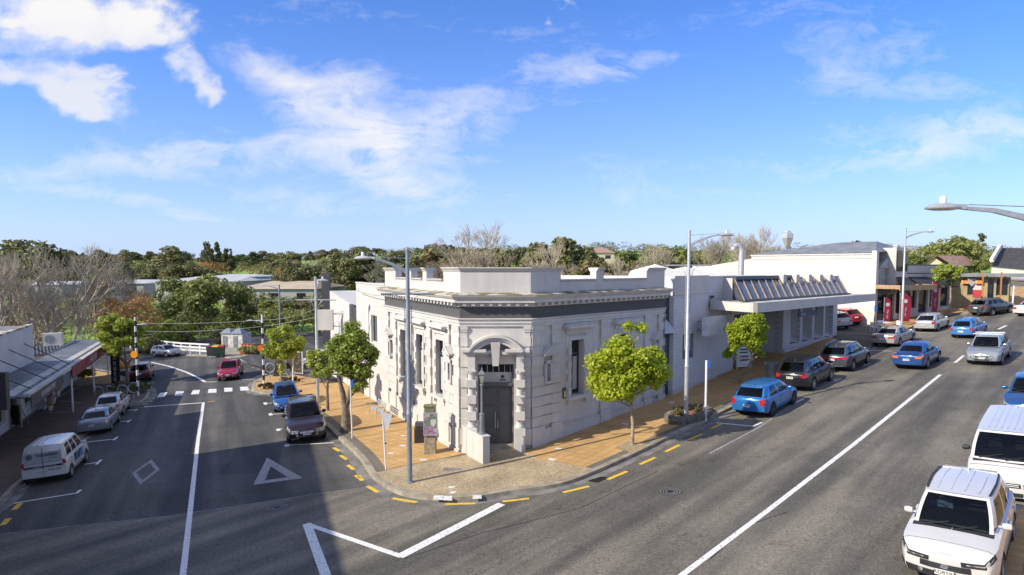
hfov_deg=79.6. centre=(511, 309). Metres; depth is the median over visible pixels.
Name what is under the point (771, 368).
litter bin
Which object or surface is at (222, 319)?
valley undergrowth
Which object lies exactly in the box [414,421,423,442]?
litter bin
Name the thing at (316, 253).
brown bare tree
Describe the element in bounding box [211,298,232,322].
olive bush
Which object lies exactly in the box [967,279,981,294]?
window
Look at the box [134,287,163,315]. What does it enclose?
brown bare tree
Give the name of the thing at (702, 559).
line
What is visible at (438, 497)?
tactile marks
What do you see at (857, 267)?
white building
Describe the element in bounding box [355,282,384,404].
rendered building
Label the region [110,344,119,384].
barber sign
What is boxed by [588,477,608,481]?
drain grate
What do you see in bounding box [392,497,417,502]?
yellow dash
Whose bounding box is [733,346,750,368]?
notice board
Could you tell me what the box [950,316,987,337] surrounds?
driving car
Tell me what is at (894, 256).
tall white gable shop
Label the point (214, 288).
spreading tree
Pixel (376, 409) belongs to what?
street bench
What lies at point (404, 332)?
window
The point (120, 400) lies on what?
parked car
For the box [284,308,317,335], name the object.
spreading tree
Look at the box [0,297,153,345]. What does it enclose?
park scrub
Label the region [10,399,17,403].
shop window
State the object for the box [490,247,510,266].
pine tree
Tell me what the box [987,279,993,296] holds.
window
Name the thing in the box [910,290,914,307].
window
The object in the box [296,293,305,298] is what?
window
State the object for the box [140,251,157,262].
pine tree
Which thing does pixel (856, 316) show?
parked car
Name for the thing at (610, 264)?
olive bush
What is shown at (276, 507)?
manhole cover
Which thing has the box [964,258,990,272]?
spreading tree
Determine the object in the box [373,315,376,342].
window
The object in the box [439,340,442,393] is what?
window
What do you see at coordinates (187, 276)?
olive bush
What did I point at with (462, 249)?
evergreen tree
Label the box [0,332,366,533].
side road
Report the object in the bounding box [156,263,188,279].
evergreen tree
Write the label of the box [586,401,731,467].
footpath border
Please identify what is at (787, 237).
roof hopper
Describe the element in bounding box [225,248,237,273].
pine tree
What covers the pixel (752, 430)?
faint line
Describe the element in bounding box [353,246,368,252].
round tree
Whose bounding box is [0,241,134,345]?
bare tree
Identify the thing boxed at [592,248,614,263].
hillside house
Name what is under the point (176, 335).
bright shrub
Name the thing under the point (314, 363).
street tree
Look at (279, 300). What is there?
street lamp
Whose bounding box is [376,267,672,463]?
bank building
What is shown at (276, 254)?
olive bush
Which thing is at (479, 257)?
bare tree
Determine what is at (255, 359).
side lane
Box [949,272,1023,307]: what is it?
takeaway shop
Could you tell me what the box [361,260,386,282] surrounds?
bare tree
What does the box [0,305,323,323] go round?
overhead wire
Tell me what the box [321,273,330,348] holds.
pylon sign
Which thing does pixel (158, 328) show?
bright shrub
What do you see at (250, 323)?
round tree
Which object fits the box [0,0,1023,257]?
sky
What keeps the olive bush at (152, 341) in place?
on the ground
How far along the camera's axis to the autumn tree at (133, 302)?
88.26 m
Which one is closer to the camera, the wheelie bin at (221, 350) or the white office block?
the white office block
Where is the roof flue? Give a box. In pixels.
[726,243,744,274]
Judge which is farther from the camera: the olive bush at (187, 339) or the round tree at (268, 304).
the round tree at (268, 304)
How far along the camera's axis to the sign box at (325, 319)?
44.96 m
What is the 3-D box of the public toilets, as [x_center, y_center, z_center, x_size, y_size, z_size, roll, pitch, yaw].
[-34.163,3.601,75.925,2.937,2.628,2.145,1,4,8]
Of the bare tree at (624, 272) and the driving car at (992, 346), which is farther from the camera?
the bare tree at (624, 272)
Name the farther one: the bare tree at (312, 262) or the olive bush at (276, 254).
the olive bush at (276, 254)
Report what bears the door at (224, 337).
in the public toilets
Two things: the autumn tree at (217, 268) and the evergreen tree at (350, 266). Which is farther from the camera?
the autumn tree at (217, 268)
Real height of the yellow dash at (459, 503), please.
0.057 m
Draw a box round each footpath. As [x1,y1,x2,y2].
[0,368,149,501]
[177,347,250,357]
[252,286,1023,497]
[1005,498,1023,574]
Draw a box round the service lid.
[443,468,461,470]
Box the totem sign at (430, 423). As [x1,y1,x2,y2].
[423,404,437,454]
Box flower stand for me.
[36,380,64,410]
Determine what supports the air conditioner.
on the verandah shops at (38, 374)
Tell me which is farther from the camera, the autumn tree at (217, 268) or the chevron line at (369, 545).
the autumn tree at (217, 268)
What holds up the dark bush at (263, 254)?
on the ground
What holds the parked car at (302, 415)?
on the side road at (111, 487)
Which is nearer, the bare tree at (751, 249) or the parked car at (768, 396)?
the parked car at (768, 396)
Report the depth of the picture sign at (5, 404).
26.63 m
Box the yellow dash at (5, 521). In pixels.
[0,518,10,524]
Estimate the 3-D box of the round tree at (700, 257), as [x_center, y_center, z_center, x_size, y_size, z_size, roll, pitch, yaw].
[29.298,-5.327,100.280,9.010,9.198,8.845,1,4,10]
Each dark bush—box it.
[108,261,141,279]
[117,251,143,264]
[124,268,143,279]
[133,270,158,279]
[137,261,151,268]
[191,268,220,276]
[207,326,228,344]
[223,304,255,324]
[248,250,277,265]
[251,298,263,317]
[258,261,281,275]
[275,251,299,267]
[292,253,302,267]
[299,266,321,280]
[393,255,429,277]
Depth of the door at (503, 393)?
26.80 m
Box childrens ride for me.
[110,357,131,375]
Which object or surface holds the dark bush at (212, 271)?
on the ground
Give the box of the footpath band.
[3,378,96,433]
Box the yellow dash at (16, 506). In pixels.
[11,503,22,509]
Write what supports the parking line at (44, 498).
on the side road at (111, 487)
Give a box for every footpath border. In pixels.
[321,410,385,471]
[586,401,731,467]
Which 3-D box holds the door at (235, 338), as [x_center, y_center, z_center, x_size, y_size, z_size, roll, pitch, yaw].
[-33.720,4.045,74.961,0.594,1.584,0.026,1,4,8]
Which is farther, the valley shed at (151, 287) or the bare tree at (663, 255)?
the valley shed at (151, 287)
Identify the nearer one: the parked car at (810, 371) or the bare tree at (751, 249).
the parked car at (810, 371)
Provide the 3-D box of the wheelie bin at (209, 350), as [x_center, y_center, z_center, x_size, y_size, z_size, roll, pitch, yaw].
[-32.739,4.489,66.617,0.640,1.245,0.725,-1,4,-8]
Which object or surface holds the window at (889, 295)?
in the cafe
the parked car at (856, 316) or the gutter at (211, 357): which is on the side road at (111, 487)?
the gutter at (211, 357)
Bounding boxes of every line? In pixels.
[13,493,74,503]
[151,362,205,381]
[180,402,204,574]
[303,523,330,574]
[307,523,398,557]
[396,503,503,557]
[678,375,940,574]
[710,404,792,453]
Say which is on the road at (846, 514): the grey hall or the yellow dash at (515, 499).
the yellow dash at (515, 499)
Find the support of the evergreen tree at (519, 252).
on the ground
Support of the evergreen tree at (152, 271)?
on the ground
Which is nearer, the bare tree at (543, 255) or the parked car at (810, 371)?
the parked car at (810, 371)
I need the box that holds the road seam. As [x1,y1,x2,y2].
[2,487,366,533]
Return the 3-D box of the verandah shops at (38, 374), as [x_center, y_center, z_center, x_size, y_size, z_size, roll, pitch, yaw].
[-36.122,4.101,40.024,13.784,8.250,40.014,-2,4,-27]
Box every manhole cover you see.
[266,504,287,511]
[659,488,680,495]
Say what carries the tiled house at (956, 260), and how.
on the ground
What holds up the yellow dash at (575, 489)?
on the road at (846, 514)
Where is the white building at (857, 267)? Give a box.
[692,241,899,324]
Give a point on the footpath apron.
(508, 470)
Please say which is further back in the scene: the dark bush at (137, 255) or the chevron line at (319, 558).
the dark bush at (137, 255)
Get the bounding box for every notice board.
[10,404,29,426]
[285,352,302,373]
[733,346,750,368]
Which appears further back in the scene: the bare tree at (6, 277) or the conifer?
the conifer
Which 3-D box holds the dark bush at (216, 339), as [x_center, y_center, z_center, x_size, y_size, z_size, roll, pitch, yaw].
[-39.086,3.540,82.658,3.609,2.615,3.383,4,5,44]
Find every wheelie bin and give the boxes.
[206,345,212,355]
[212,345,218,355]
[218,345,225,355]
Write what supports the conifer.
on the ground
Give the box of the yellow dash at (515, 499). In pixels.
[502,498,528,501]
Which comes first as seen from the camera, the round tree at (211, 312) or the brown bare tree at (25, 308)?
the round tree at (211, 312)
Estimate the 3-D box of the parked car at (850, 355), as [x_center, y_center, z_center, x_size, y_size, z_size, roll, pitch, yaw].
[21.101,2.771,38.873,4.635,1.660,2.045,-8,5,-42]
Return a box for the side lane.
[240,348,343,382]
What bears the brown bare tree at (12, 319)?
on the ground
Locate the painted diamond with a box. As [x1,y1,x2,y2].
[132,460,159,483]
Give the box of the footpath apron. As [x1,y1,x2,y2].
[377,447,591,494]
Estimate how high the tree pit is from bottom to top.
0.124 m
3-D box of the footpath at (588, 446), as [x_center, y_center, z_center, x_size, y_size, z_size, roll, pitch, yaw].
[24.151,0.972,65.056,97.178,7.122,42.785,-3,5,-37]
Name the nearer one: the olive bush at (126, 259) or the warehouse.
the warehouse
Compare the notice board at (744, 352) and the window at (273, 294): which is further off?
the window at (273, 294)
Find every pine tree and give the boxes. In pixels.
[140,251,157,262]
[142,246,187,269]
[196,241,218,269]
[209,242,221,270]
[218,248,234,271]
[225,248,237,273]
[239,251,264,265]
[304,251,316,263]
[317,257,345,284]
[344,253,384,289]
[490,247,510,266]
[524,242,551,266]
[555,240,584,267]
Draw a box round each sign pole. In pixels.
[292,357,293,380]
[349,380,352,437]
[379,411,391,469]
[704,360,710,421]
[874,305,877,327]
[1012,286,1014,302]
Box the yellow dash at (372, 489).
[366,486,379,492]
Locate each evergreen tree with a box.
[0,239,81,298]
[91,253,113,262]
[117,249,133,259]
[127,267,160,279]
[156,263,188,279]
[169,251,190,260]
[174,263,212,277]
[271,260,305,281]
[322,249,373,290]
[380,251,410,277]
[420,244,467,278]
[443,247,490,265]
[497,246,528,266]
[519,236,586,272]
[567,246,610,273]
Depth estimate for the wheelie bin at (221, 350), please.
65.75 m
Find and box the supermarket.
[155,277,272,301]
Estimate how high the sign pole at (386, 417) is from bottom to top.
2.486 m
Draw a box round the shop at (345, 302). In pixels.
[330,290,356,385]
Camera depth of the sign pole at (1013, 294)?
58.14 m
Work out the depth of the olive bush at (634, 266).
120.52 m
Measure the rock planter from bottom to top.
0.728 m
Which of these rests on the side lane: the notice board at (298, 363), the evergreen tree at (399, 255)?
the notice board at (298, 363)
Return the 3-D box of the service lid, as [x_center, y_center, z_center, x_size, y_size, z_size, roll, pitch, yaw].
[-2.352,6.282,24.200,0.802,0.044,0.428,0,4,0]
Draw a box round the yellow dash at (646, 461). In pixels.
[639,457,655,464]
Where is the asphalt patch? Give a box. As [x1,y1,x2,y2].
[219,444,282,474]
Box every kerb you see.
[0,368,150,505]
[156,354,243,360]
[252,311,1001,500]
[1015,498,1023,516]
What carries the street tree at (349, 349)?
on the footpath at (588, 446)
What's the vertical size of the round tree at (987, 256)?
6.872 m
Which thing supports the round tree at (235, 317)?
on the ground
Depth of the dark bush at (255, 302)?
113.92 m
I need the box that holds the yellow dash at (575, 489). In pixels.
[563,486,589,492]
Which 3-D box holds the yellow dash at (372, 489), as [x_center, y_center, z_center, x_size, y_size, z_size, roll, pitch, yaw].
[-5.170,6.665,22.799,0.160,0.038,0.913,-3,5,-38]
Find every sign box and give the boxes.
[317,309,343,329]
[698,315,725,335]
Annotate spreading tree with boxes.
[173,272,271,334]
[253,305,302,326]
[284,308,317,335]
[908,235,988,259]
[908,254,931,263]
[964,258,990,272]
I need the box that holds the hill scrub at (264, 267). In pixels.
[28,244,1014,279]
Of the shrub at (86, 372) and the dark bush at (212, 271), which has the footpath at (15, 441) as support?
the shrub at (86, 372)
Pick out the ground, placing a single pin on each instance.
(69, 337)
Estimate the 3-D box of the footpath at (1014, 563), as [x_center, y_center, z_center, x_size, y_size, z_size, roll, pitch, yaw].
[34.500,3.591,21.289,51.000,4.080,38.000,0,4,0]
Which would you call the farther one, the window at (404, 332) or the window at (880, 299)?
the window at (880, 299)
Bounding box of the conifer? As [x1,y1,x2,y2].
[971,233,990,272]
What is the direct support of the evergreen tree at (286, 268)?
on the ground
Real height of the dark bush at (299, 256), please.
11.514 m
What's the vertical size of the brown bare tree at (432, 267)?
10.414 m
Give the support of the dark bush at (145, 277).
on the ground
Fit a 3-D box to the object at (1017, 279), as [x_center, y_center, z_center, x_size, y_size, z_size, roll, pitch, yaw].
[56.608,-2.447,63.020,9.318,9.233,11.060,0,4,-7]
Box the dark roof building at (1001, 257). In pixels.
[989,244,1023,272]
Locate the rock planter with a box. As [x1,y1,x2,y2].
[663,403,712,424]
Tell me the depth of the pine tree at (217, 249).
327.93 m
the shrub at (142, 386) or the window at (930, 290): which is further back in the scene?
the window at (930, 290)
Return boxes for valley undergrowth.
[102,292,321,336]
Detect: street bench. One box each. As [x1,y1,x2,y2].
[282,369,295,376]
[368,398,385,419]
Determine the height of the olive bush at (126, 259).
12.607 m
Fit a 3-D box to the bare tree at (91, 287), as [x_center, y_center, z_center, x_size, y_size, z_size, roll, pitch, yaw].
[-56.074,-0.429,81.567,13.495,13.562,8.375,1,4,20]
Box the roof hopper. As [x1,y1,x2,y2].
[782,231,792,249]
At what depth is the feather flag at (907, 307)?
53.82 m
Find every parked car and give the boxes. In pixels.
[76,405,120,432]
[94,391,130,414]
[128,361,153,381]
[150,344,181,356]
[270,379,301,411]
[282,394,325,441]
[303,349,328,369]
[731,377,797,415]
[776,353,834,389]
[820,340,870,370]
[837,308,862,323]
[837,311,852,327]
[871,325,915,345]
[902,464,1015,574]
[914,312,949,330]
[968,297,1014,315]
[1002,370,1023,405]
[1013,302,1023,314]
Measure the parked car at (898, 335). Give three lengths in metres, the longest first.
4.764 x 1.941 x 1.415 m
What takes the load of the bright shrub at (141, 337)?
on the ground
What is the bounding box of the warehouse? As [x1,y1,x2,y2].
[237,281,345,302]
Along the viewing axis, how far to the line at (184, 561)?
22.05 m
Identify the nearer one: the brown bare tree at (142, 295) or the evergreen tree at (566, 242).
the brown bare tree at (142, 295)
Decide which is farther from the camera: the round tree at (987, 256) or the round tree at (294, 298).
the round tree at (987, 256)
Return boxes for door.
[223,336,227,347]
[233,336,237,347]
[480,386,495,441]
[496,386,511,441]
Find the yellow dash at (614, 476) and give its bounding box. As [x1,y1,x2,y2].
[607,471,627,479]
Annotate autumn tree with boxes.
[87,297,151,334]
[106,293,164,327]
[196,261,214,270]
[199,259,228,273]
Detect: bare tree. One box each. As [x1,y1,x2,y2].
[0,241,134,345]
[0,253,72,325]
[0,257,35,325]
[0,305,25,325]
[5,296,59,323]
[7,277,68,346]
[27,310,57,328]
[28,256,135,340]
[42,290,72,316]
[55,299,89,335]
[58,273,116,332]
[60,285,104,319]
[61,304,100,339]
[81,295,130,314]
[98,266,130,297]
[113,268,148,299]
[118,286,142,308]
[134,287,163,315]
[303,259,323,266]
[312,251,324,258]
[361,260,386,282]
[380,260,444,281]
[418,221,515,277]
[419,261,442,277]
[433,261,449,277]
[517,238,579,274]
[604,256,641,275]
[640,242,677,266]
[691,229,738,264]
[724,223,783,260]
[730,240,772,261]
[902,244,932,258]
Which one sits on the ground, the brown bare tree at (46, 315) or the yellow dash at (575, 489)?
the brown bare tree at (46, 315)
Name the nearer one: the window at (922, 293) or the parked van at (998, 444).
the parked van at (998, 444)
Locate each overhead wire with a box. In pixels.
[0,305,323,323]
[150,311,342,331]
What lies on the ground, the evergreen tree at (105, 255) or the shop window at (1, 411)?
the evergreen tree at (105, 255)
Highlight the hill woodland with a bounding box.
[11,241,1023,280]
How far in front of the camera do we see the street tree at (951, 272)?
58.39 m
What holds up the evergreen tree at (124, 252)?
on the ground
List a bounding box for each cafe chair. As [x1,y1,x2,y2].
[870,322,878,332]
[874,320,882,329]
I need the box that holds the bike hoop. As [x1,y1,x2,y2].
[128,382,138,400]
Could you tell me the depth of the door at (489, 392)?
26.79 m
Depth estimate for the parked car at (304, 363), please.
53.11 m
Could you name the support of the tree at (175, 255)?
on the ground
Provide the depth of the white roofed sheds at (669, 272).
45.91 m
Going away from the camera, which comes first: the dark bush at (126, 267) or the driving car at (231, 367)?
the driving car at (231, 367)
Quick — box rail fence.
[122,340,208,353]
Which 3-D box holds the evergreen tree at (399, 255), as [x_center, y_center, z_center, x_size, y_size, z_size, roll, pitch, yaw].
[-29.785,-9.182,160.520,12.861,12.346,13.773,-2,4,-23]
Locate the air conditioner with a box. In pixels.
[42,333,63,345]
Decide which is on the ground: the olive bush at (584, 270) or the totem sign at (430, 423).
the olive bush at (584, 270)
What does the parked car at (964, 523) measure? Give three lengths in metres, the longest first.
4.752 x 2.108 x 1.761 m
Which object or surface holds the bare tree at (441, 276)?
on the ground
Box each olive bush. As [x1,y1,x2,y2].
[80,257,105,267]
[100,255,131,264]
[138,336,162,353]
[173,273,194,277]
[179,330,199,342]
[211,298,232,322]
[250,307,274,316]
[265,252,284,263]
[290,298,314,322]
[301,305,320,318]
[314,249,335,259]
[371,248,382,255]
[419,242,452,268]
[564,259,614,275]
[602,259,630,273]
[631,261,642,269]
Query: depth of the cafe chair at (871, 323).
51.29 m
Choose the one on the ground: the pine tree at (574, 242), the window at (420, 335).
the pine tree at (574, 242)
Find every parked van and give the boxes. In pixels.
[21,433,88,483]
[962,405,1023,498]
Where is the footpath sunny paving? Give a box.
[68,371,122,385]
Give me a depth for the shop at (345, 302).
46.07 m
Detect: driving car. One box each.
[217,357,242,380]
[892,340,941,367]
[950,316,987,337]
[966,331,1010,364]
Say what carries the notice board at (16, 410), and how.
on the footpath at (15, 441)
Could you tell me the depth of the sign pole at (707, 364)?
28.54 m
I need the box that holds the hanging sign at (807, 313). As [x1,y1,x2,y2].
[798,307,817,316]
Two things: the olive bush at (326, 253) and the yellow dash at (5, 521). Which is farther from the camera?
the olive bush at (326, 253)
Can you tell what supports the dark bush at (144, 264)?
on the ground
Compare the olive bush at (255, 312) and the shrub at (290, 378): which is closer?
the shrub at (290, 378)
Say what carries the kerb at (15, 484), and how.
on the road at (846, 514)
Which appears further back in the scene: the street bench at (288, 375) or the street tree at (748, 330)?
the street bench at (288, 375)
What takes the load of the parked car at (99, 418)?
on the side road at (111, 487)
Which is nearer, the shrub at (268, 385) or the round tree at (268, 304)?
the shrub at (268, 385)
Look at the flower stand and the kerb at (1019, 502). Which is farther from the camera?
the flower stand
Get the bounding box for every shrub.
[77,367,95,381]
[108,380,146,391]
[119,321,165,350]
[128,382,152,392]
[143,326,178,344]
[157,320,195,341]
[237,345,244,354]
[241,346,249,354]
[249,346,257,354]
[257,382,273,388]
[279,376,300,381]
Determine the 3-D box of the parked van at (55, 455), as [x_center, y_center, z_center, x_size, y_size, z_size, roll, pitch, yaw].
[-20.142,6.322,27.216,1.976,1.732,4.003,-5,4,-22]
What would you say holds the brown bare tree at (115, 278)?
on the ground
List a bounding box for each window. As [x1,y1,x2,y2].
[0,410,2,423]
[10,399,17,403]
[270,293,278,298]
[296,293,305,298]
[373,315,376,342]
[403,330,405,375]
[420,335,421,383]
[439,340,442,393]
[571,340,578,393]
[682,333,693,359]
[877,294,884,314]
[888,293,896,318]
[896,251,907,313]
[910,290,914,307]
[918,290,925,312]
[929,290,931,306]
[940,287,947,305]
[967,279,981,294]
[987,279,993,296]
[996,279,1008,295]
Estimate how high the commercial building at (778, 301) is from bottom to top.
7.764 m
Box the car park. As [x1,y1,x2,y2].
[833,324,881,347]
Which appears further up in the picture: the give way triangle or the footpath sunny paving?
the footpath sunny paving
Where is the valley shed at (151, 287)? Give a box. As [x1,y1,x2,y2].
[76,280,159,299]
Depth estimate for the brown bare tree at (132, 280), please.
124.09 m
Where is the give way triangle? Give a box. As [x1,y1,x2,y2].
[253,458,301,484]
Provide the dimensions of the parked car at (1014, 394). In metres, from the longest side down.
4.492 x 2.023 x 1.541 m
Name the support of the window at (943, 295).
in the white shop at (920, 274)
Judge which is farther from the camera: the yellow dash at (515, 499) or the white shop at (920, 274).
the white shop at (920, 274)
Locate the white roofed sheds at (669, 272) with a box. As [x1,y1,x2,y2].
[628,264,721,275]
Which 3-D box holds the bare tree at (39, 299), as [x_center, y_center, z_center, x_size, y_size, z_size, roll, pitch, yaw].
[-49.312,1.701,63.617,4.877,10.588,4.825,-1,4,-10]
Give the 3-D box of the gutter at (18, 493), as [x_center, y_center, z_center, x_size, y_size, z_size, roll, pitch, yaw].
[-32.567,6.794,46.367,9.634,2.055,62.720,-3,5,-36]
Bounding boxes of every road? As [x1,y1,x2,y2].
[0,282,1023,574]
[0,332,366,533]
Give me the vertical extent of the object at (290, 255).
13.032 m
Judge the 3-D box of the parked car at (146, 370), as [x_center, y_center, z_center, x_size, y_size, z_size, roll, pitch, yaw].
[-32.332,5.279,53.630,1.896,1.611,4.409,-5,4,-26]
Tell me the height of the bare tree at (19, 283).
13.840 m
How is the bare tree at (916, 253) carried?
on the ground
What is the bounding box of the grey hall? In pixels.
[208,274,278,277]
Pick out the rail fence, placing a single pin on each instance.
(190, 347)
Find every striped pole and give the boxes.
[130,317,146,395]
[246,315,264,382]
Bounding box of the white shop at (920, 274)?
[897,264,957,316]
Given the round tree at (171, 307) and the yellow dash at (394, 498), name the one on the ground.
the round tree at (171, 307)
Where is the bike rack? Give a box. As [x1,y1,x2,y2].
[94,385,127,395]
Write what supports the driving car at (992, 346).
on the road at (846, 514)
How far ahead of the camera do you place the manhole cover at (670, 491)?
20.60 m
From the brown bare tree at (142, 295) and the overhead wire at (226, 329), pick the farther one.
the brown bare tree at (142, 295)
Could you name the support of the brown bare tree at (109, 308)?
on the ground
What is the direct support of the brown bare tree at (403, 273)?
on the ground
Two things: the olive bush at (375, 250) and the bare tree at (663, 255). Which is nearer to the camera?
the bare tree at (663, 255)
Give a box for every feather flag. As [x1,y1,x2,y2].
[883,297,890,325]
[899,293,910,321]
[931,281,938,311]
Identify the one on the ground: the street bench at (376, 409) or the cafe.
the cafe
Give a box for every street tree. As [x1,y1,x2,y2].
[93,313,147,380]
[260,323,307,380]
[305,348,332,410]
[320,318,380,431]
[582,320,674,444]
[722,312,769,383]
[931,263,967,314]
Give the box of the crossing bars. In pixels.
[157,387,248,396]
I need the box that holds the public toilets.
[220,328,251,347]
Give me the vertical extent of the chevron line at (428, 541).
0.169 m
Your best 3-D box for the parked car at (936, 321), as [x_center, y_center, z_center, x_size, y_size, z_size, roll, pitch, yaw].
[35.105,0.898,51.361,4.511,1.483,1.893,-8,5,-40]
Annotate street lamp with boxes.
[261,284,293,339]
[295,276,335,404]
[354,250,434,483]
[666,230,733,415]
[889,228,933,324]
[924,196,1023,220]
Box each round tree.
[149,276,197,329]
[180,292,219,339]
[223,298,256,327]
[235,254,249,261]
[244,317,265,334]
[257,296,297,315]
[287,296,299,302]
[300,253,310,262]
[311,324,322,333]
[316,256,327,263]
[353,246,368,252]
[615,249,642,272]
[639,244,699,268]
[668,249,721,268]
[981,247,1011,264]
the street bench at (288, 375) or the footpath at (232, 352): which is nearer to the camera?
the street bench at (288, 375)
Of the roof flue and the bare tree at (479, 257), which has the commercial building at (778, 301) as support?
the roof flue
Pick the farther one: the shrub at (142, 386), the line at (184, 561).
the shrub at (142, 386)
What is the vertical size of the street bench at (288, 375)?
0.860 m
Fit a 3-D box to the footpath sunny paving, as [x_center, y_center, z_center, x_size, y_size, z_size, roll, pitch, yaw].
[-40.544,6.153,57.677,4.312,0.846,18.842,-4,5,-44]
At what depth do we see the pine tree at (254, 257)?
457.50 m
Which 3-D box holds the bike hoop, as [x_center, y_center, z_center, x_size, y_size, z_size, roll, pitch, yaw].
[-26.205,5.728,42.566,0.770,1.385,0.052,0,4,0]
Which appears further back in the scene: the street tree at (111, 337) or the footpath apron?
the street tree at (111, 337)
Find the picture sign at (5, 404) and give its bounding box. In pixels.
[0,372,10,409]
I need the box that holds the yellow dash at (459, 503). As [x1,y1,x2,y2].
[445,502,475,504]
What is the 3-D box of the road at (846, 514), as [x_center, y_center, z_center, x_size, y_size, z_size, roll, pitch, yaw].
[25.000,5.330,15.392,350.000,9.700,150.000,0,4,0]
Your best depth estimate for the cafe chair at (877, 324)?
52.20 m
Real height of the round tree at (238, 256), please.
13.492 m
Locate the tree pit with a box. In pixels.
[614,441,649,452]
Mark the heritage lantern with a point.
(481, 422)
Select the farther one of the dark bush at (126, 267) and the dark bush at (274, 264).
the dark bush at (274, 264)
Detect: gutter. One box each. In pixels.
[0,369,156,512]
[157,356,246,362]
[246,311,1012,505]
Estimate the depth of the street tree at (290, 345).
44.28 m
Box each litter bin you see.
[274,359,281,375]
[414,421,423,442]
[765,361,778,378]
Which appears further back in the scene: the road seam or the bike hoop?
the bike hoop
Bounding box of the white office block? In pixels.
[561,275,733,394]
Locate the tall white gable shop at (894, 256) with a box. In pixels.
[826,248,907,319]
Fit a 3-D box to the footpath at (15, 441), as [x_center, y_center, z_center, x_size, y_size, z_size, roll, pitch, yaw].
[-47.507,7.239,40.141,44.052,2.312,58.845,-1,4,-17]
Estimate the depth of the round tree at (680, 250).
97.41 m
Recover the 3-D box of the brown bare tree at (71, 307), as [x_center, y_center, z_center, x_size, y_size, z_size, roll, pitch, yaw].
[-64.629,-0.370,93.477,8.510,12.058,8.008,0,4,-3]
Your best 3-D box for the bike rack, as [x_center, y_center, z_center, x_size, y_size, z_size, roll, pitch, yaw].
[-29.760,5.987,45.560,2.158,0.781,0.058,-1,4,-20]
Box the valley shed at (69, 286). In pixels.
[1,281,91,296]
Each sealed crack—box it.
[404,470,658,558]
[710,511,788,558]
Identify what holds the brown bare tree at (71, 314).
on the ground
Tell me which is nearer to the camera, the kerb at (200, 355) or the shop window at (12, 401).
the shop window at (12, 401)
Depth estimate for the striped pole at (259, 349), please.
46.60 m
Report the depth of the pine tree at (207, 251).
326.93 m
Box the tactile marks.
[433,495,481,499]
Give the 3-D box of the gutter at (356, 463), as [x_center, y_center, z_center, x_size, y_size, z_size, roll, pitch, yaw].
[16.205,3.833,39.543,71.112,5.129,33.218,0,4,-7]
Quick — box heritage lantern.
[477,367,484,434]
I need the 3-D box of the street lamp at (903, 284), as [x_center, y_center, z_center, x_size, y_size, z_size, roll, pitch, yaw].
[33.368,-2.558,51.539,3.735,8.476,0.417,0,4,0]
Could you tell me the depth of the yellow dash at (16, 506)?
23.04 m
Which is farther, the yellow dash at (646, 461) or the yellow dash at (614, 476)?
the yellow dash at (646, 461)
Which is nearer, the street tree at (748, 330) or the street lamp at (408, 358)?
the street lamp at (408, 358)
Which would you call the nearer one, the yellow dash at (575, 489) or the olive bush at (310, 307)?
the yellow dash at (575, 489)
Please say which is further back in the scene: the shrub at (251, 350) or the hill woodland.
the hill woodland
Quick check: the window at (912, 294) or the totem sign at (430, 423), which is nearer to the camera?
the totem sign at (430, 423)
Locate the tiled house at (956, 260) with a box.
[924,256,972,272]
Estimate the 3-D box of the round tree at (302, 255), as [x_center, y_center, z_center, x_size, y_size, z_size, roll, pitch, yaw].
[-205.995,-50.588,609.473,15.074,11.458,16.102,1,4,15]
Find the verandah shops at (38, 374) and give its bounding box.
[0,324,108,435]
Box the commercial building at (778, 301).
[710,274,875,359]
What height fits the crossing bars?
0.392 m
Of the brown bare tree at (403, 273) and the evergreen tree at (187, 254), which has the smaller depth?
the brown bare tree at (403, 273)
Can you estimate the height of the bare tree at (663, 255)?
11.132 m
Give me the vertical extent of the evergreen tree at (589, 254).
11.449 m
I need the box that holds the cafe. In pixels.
[876,284,936,323]
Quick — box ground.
[3,249,1019,342]
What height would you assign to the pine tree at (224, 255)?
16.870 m
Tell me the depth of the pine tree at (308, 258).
510.48 m

